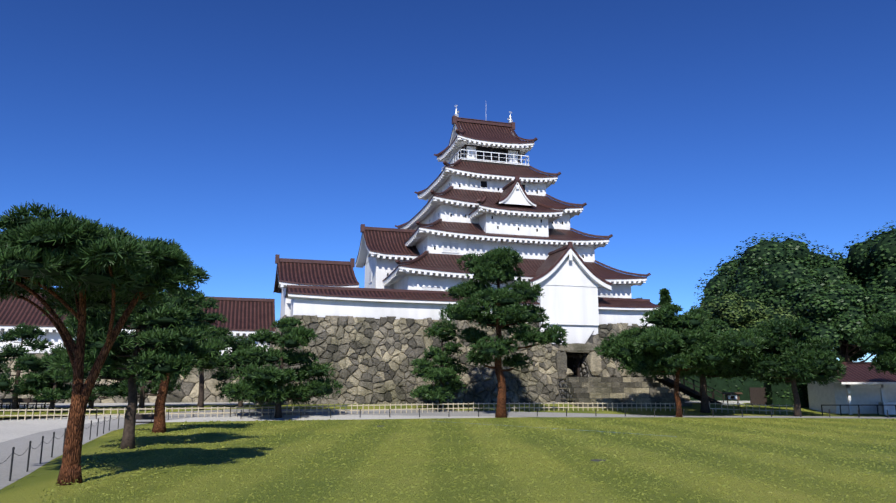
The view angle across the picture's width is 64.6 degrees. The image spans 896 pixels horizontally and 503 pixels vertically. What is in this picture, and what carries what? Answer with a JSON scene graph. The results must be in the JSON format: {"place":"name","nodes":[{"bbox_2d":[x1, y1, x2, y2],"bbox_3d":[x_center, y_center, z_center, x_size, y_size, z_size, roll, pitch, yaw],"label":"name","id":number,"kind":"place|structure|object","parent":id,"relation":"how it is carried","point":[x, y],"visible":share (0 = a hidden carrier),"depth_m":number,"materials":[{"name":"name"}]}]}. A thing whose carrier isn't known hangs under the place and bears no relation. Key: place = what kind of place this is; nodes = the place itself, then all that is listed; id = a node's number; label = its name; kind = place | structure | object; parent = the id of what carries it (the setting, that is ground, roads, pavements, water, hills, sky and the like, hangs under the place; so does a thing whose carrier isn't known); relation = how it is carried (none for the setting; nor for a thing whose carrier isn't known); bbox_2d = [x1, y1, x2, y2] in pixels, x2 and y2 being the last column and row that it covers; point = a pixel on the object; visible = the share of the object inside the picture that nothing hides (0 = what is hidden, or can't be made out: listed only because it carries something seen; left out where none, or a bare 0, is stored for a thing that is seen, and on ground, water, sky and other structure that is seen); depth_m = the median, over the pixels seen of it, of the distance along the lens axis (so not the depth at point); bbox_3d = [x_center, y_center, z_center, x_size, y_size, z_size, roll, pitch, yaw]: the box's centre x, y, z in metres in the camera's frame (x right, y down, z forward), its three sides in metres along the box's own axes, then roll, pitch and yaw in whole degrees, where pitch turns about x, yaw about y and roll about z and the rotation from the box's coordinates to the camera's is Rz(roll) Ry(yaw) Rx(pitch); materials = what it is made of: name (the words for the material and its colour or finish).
{"place":"outdoors","nodes":[
{"label":"outdoors","id":0,"kind":"place"},
{"bbox_2d":[0,401,868,489],"bbox_3d":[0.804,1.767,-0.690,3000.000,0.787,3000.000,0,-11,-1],"label":"gravel ground","id":1,"kind":"structure","parent":0,"point":[13,428],"depth_m":46.74,"materials":[{"name":"grey gravel"}]},
{"bbox_2d":[0,357,9,368],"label":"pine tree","id":2,"kind":"object","parent":1,"relation":"on","point":[2,362],"visible":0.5,"depth_m":48.99,"materials":[{"name":"green plant"}]},
{"bbox_2d":[0,322,67,411],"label":"pine tree","id":3,"kind":"object","parent":1,"relation":"on","point":[26,362],"visible":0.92,"depth_m":47.64,"materials":[{"name":"green plant"}]},
{"bbox_2d":[19,346,84,411],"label":"pine tree","id":4,"kind":"object","parent":1,"relation":"on","point":[50,394],"visible":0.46,"depth_m":46.95,"materials":[{"name":"green plant"}]},
{"bbox_2d":[47,370,126,410],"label":"pine tree","id":5,"kind":"object","parent":1,"relation":"on","point":[106,391],"visible":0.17,"depth_m":48.41,"materials":[{"name":"green plant"}]},
{"bbox_2d":[0,199,211,485],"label":"pine tree","id":6,"kind":"object","parent":1,"relation":"on","point":[82,264],"visible":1,"depth_m":16.26,"materials":[{"name":"green plant"}]},
{"bbox_2d":[42,292,230,448],"bbox_3d":[-11.396,4.195,26.033,6.516,6.012,5.278,6,-12,-30],"label":"pine tree","id":7,"kind":"object","parent":1,"relation":"on","point":[171,351],"visible":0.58,"depth_m":25.08,"materials":[{"name":"green plant"}]},
{"bbox_2d":[108,327,187,407],"bbox_3d":[-21.451,8.092,50.919,5.515,6.693,5.734,7,-13,-34],"label":"pine tree","id":8,"kind":"object","parent":1,"relation":"on","point":[142,391],"visible":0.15,"depth_m":50.02,"materials":[{"name":"green plant"}]},
{"bbox_2d":[113,286,229,432],"bbox_3d":[-13.430,5.281,34.603,5.465,7.194,5.903,0,-11,-1],"label":"pine tree","id":9,"kind":"object","parent":1,"relation":"on","point":[204,330],"visible":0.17,"depth_m":34.31,"materials":[{"name":"green plant"}]},
{"bbox_2d":[190,297,237,409],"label":"pine tree","id":10,"kind":"object","parent":1,"relation":"on","point":[213,317],"visible":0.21,"depth_m":51.53,"materials":[{"name":"green plant"}]},
{"bbox_2d":[211,334,275,406],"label":"pine tree","id":11,"kind":"object","parent":1,"relation":"on","point":[244,343],"visible":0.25,"depth_m":52.48,"materials":[{"name":"green plant"}]},
{"bbox_2d":[221,317,342,417],"bbox_3d":[-11.772,7.914,48.379,7.274,6.989,8.008,-8,-14,37],"label":"pine tree","id":12,"kind":"object","parent":1,"relation":"on","point":[260,386],"visible":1,"depth_m":47.56,"materials":[{"name":"green plant"}]},
{"bbox_2d":[0,402,674,419],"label":"bamboo fence","id":13,"kind":"object","parent":1,"relation":"on","point":[340,410],"visible":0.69,"depth_m":50.31,"materials":[{"name":"beige wood"}]},
{"bbox_2d":[0,105,724,406],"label":"castle","id":14,"kind":"structure","parent":1,"relation":"on","point":[484,190],"depth_m":65.82,"materials":[{"name":"paint"}]},
{"bbox_2d":[409,319,469,407],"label":"pine tree","id":15,"kind":"object","parent":1,"relation":"on","point":[448,370],"visible":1,"depth_m":54.80,"materials":[{"name":"green plant"}]},
{"bbox_2d":[0,401,895,416],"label":"bank grass","id":16,"kind":"structure","parent":1,"relation":"on","point":[695,408],"depth_m":55.72,"materials":[{"name":"green plant"}]},
{"bbox_2d":[438,246,567,417],"bbox_3d":[4.162,5.794,51.766,8.897,12.623,7.074,-4,-11,20],"label":"pine tree","id":17,"kind":"object","parent":1,"relation":"on","point":[509,309],"visible":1,"depth_m":51.28,"materials":[{"name":"green plant"}]},
{"bbox_2d":[654,288,672,325],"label":"conifer tree","id":18,"kind":"object","parent":1,"relation":"on","point":[665,297],"visible":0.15,"depth_m":118.52,"materials":[{"name":"green plant"}]},
{"bbox_2d":[593,303,768,416],"bbox_3d":[17.434,8.082,52.506,12.121,8.436,8.557,0,-11,-1],"label":"pine tree","id":19,"kind":"object","parent":1,"relation":"on","point":[671,342],"visible":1,"depth_m":51.32,"materials":[{"name":"green plant"}]},
{"bbox_2d":[655,307,768,412],"bbox_3d":[19.998,8.756,57.142,11.645,8.616,8.984,0,-11,-1],"label":"pine tree","id":20,"kind":"object","parent":1,"relation":"on","point":[710,328],"visible":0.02,"depth_m":56.88,"materials":[{"name":"green plant"}]},
{"bbox_2d":[721,402,742,404],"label":"stair foot ramp","id":21,"kind":"structure","parent":1,"relation":"on","point":[730,403],"depth_m":63.62,"materials":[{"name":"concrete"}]},
{"bbox_2d":[722,392,742,406],"bbox_3d":[24.841,12.944,61.849,1.700,1.270,0.560,0,-11,-1],"label":"information board","id":22,"kind":"object","parent":1,"relation":"on","point":[732,396],"visible":0.92,"depth_m":61.85,"materials":[{"name":"brown"}]},
{"bbox_2d":[680,375,800,400],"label":"hedge shrubs","id":23,"kind":"object","parent":1,"relation":"on","point":[737,384],"visible":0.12,"depth_m":70.17,"materials":[{"name":"green plant"}]},
{"bbox_2d":[701,292,798,332],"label":"broadleaf tree","id":24,"kind":"object","parent":1,"relation":"on","point":[735,312],"visible":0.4,"depth_m":73.69,"materials":[{"name":"green plant"}]},
{"bbox_2d":[709,402,793,414],"bbox_3d":[24.137,12.518,56.510,6.223,1.020,0.551,-4,-11,19],"label":"bamboo fence","id":25,"kind":"object","parent":1,"relation":"on","point":[746,409],"visible":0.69,"depth_m":56.65,"materials":[{"name":"brown wood"}]},
{"bbox_2d":[749,387,766,404],"bbox_3d":[33.205,13.136,63.937,12.000,1.700,0.100,0,-11,-1],"label":"board fence","id":26,"kind":"object","parent":1,"relation":"on","point":[757,395],"visible":0.21,"depth_m":63.80,"materials":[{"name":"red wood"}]},
{"bbox_2d":[686,232,867,312],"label":"broadleaf tree","id":27,"kind":"object","parent":1,"relation":"on","point":[769,272],"visible":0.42,"depth_m":91.71,"materials":[{"name":"green plant"}]},
{"bbox_2d":[762,381,808,407],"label":"hedge shrubs","id":28,"kind":"object","parent":1,"relation":"on","point":[780,394],"visible":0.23,"depth_m":62.86,"materials":[{"name":"green plant"}]},
{"bbox_2d":[733,316,847,415],"bbox_3d":[26.034,8.873,54.243,7.924,7.527,8.609,-6,-12,28],"label":"pine tree","id":29,"kind":"object","parent":1,"relation":"on","point":[797,354],"visible":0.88,"depth_m":52.54,"materials":[{"name":"green plant"}]},
{"bbox_2d":[786,277,895,361],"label":"broadleaf tree","id":30,"kind":"object","parent":1,"relation":"on","point":[838,314],"visible":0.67,"depth_m":77.21,"materials":[{"name":"green plant"}]},
{"bbox_2d":[807,362,895,414],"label":"building","id":31,"kind":"structure","parent":1,"relation":"on","point":[861,387],"depth_m":57.75,"materials":[{"name":"paint"}]},
{"bbox_2d":[815,220,895,299],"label":"broadleaf tree","id":32,"kind":"object","parent":1,"relation":"on","point":[872,260],"visible":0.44,"depth_m":85.03,"materials":[{"name":"green plant"}]},
{"bbox_2d":[848,312,895,374],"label":"pine tree","id":33,"kind":"object","parent":1,"relation":"on","point":[883,338],"visible":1,"depth_m":49.37,"materials":[{"name":"green plant"}]},
{"bbox_2d":[0,417,895,502],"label":"lawn","id":34,"kind":"structure","parent":0,"point":[28,488],"depth_m":19.20,"materials":[{"name":"green plant"}]},
{"bbox_2d":[0,398,153,422],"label":"park benches","id":35,"kind":"object","parent":34,"relation":"on","point":[137,416],"visible":0.6,"depth_m":48.22,"materials":[{"name":"brown wood"}]},
{"bbox_2d":[377,421,676,460],"bbox_3d":[3.352,8.445,33.125,9.102,0.146,25.761,4,-12,-22],"label":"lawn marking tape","id":36,"kind":"object","parent":34,"relation":"on","point":[555,428],"visible":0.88,"depth_m":30.57,"materials":[{"name":"white plastic"}]},
{"bbox_2d":[0,409,895,488],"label":"path","id":37,"kind":"structure","parent":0,"point":[21,446],"depth_m":41.41,"materials":[{"name":"grey gravel"}]},
{"bbox_2d":[0,409,222,480],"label":"chain posts","id":38,"kind":"object","parent":37,"relation":"on","point":[29,447],"visible":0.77,"depth_m":22.54,"materials":[{"name":"black metal"}]},
{"bbox_2d":[240,409,888,418],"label":"fence posts","id":39,"kind":"object","parent":37,"relation":"on","point":[566,413],"visible":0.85,"depth_m":50.85,"materials":[{"name":"black"}]},
{"bbox_2d":[0,0,895,361],"label":"sky","id":40,"kind":"structure","parent":0,"point":[242,134],"materials":[{"name":"blue"}]}
]}

